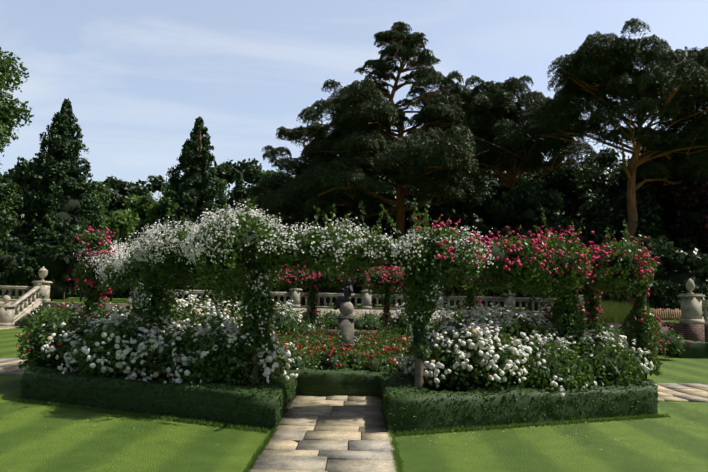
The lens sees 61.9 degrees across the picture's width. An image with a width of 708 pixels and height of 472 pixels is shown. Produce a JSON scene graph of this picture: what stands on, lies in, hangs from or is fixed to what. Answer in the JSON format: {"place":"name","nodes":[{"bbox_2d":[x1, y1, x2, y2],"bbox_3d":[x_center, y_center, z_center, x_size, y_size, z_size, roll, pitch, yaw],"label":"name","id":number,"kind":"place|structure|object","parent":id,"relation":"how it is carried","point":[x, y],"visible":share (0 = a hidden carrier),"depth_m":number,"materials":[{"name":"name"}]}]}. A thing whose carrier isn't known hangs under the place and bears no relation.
{"place":"outdoors","nodes":[
{"label":"outdoors","id":0,"kind":"place"},
{"bbox_2d":[73,201,497,345],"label":"white climbing roses","id":1,"kind":"object","parent":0,"point":[193,232],"visible":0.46,"depth_m":8.80,"materials":[{"name":"white plant"}]},
{"bbox_2d":[14,302,683,355],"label":"flowering shrubs","id":2,"kind":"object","parent":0,"point":[110,306],"depth_m":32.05,"materials":[{"name":"green plant"}]},
{"bbox_2d":[0,328,707,471],"bbox_3d":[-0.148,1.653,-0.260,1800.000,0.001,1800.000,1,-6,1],"label":"lawn","id":3,"kind":"structure","parent":0,"point":[66,439],"depth_m":6.96,"materials":[{"name":"green plant"}]},
{"bbox_2d":[11,397,669,471],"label":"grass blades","id":4,"kind":"object","parent":3,"relation":"on","point":[393,442],"visible":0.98,"depth_m":7.95,"materials":[{"name":"green plant"}]},
{"bbox_2d":[321,329,381,336],"bbox_3d":[0.080,4.517,27.341,18.000,0.320,0.240,1,-6,1],"label":"brick border edge","id":5,"kind":"object","parent":3,"relation":"on","point":[335,331],"visible":0.07,"depth_m":27.23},
{"bbox_2d":[8,398,694,464],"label":"fallen petals","id":6,"kind":"object","parent":3,"relation":"on","point":[444,432],"visible":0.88,"depth_m":7.75,"materials":[{"name":"plant"}]},
{"bbox_2d":[16,191,686,396],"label":"rose bushes","id":7,"kind":"object","parent":3,"relation":"on","point":[418,337],"visible":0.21,"depth_m":9.69,"materials":[{"name":"green plant"}]},
{"bbox_2d":[15,215,691,360],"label":"pink climbing roses","id":8,"kind":"object","parent":7,"relation":"attached to","point":[484,240],"visible":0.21,"depth_m":10.30,"materials":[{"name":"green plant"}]},
{"bbox_2d":[0,301,703,318],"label":"terrace wall","id":9,"kind":"structure","parent":3,"relation":"on","point":[355,311],"depth_m":32.66,"materials":[{"name":"stone"}]},
{"bbox_2d":[16,374,689,470],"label":"paving joints","id":10,"kind":"object","parent":3,"relation":"on","point":[297,441],"depth_m":7.01,"materials":[{"name":"grey"}]},
{"bbox_2d":[0,326,707,471],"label":"paving flagstones","id":11,"kind":"object","parent":3,"relation":"on","point":[328,437],"visible":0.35,"depth_m":7.35,"materials":[{"name":"beige stone"}]},
{"bbox_2d":[0,266,707,325],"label":"terrace balustrades","id":12,"kind":"object","parent":3,"relation":"on","point":[692,304],"visible":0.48,"depth_m":32.48,"materials":[{"name":"beige stone"}]},
{"bbox_2d":[20,317,707,433],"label":"hedge","id":13,"kind":"object","parent":3,"relation":"on","point":[303,380],"depth_m":8.46,"materials":[{"name":"green plant"}]},
{"bbox_2d":[524,317,625,333],"bbox_3d":[10.089,4.455,27.820,4.000,1.000,9.400,1,-6,1],"label":"hedge","id":14,"kind":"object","parent":3,"relation":"on","point":[619,325],"depth_m":23.91,"materials":[{"name":"green plant"}]},
{"bbox_2d":[544,299,655,322],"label":"tall bank grass","id":15,"kind":"structure","parent":14,"relation":"on","point":[615,313],"depth_m":24.31,"materials":[{"name":"green plant"}]},
{"label":"soil beds","id":16,"kind":"object","parent":3,"relation":"on","visible":0},
{"bbox_2d":[336,315,355,348],"bbox_3d":[-0.205,2.593,14.325,0.620,1.302,0.620,1,-6,1],"label":"statue pedestal","id":17,"kind":"object","parent":16,"relation":"on","point":[346,324],"visible":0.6,"depth_m":14.16,"materials":[{"name":"stone"}]},
{"bbox_2d":[339,302,353,315],"bbox_3d":[-0.187,1.769,14.415,0.360,0.360,0.360,1,-6,1],"label":"statue ball","id":18,"kind":"object","parent":17,"relation":"on","point":[346,308],"visible":0.88,"depth_m":14.29,"materials":[{"name":"stone"}]},
{"bbox_2d":[333,277,355,309],"bbox_3d":[-0.224,1.403,14.456,0.542,0.815,0.298,1,-6,1],"label":"cherub statue","id":19,"kind":"object","parent":18,"relation":"on","point":[347,290],"visible":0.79,"depth_m":14.37,"materials":[{"name":"grey stone"}]},
{"bbox_2d":[91,237,647,387],"bbox_3d":[-0.081,1.804,14.230,11.655,2.855,11.261,1,-6,1],"label":"pergola frame","id":20,"kind":"object","parent":16,"relation":"on","point":[419,362],"visible":0.04,"depth_m":8.69,"materials":[{"name":"brown wood"}]},
{"bbox_2d":[0,295,707,322],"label":"terrace lawn","id":21,"kind":"structure","parent":0,"point":[77,300],"depth_m":50.96,"materials":[{"name":"green plant"}]},
{"bbox_2d":[8,100,251,300],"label":"conifer trees","id":22,"kind":"object","parent":21,"relation":"on","point":[75,145],"visible":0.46,"depth_m":50.63,"materials":[{"name":"green plant"}]},
{"bbox_2d":[0,47,665,299],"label":"tree foliage","id":23,"kind":"object","parent":21,"relation":"on","point":[7,108],"visible":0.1,"depth_m":37.76,"materials":[{"name":"green plant"}]},
{"bbox_2d":[105,192,311,246],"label":"tree","id":24,"kind":"object","parent":23,"relation":"attached to","point":[128,213],"visible":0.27,"depth_m":56.79,"materials":[{"name":"green plant"}]},
{"bbox_2d":[0,98,707,302],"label":"background trees","id":25,"kind":"object","parent":21,"relation":"on","point":[57,266],"visible":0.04,"depth_m":48.87,"materials":[{"name":"green plant"}]},
{"bbox_2d":[0,28,707,313],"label":"tree","id":26,"kind":"object","parent":21,"relation":"on","point":[582,187],"depth_m":42.71,"materials":[{"name":"green plant"}]},
{"bbox_2d":[246,17,707,230],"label":"pine trees","id":27,"kind":"object","parent":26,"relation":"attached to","point":[516,129],"visible":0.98,"depth_m":39.86,"materials":[{"name":"green plant"}]},
{"bbox_2d":[0,250,707,310],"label":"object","id":28,"kind":"object","parent":21,"relation":"on","point":[606,298],"visible":0.02,"depth_m":99.20,"materials":[{"name":"green plant"}]},
{"bbox_2d":[614,131,707,253],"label":"tree","id":29,"kind":"object","parent":21,"relation":"on","point":[675,201],"visible":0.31,"depth_m":41.33,"materials":[{"name":"green plant"}]},
{"bbox_2d":[650,308,680,320],"bbox_3d":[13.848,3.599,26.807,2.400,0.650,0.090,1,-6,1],"label":"garden bench","id":30,"kind":"object","parent":21,"relation":"on","point":[668,313],"visible":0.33,"depth_m":26.77,"materials":[{"name":"brown wood"}]},
{"bbox_2d":[0,0,707,200],"label":"sky","id":31,"kind":"structure","parent":0,"point":[136,76],"materials":[{"name":"blue"}]},
{"bbox_2d":[666,322,707,341],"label":"brick terrace wall","id":32,"kind":"structure","parent":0,"point":[695,332],"depth_m":21.45,"materials":[{"name":"brown brick"}]}
]}

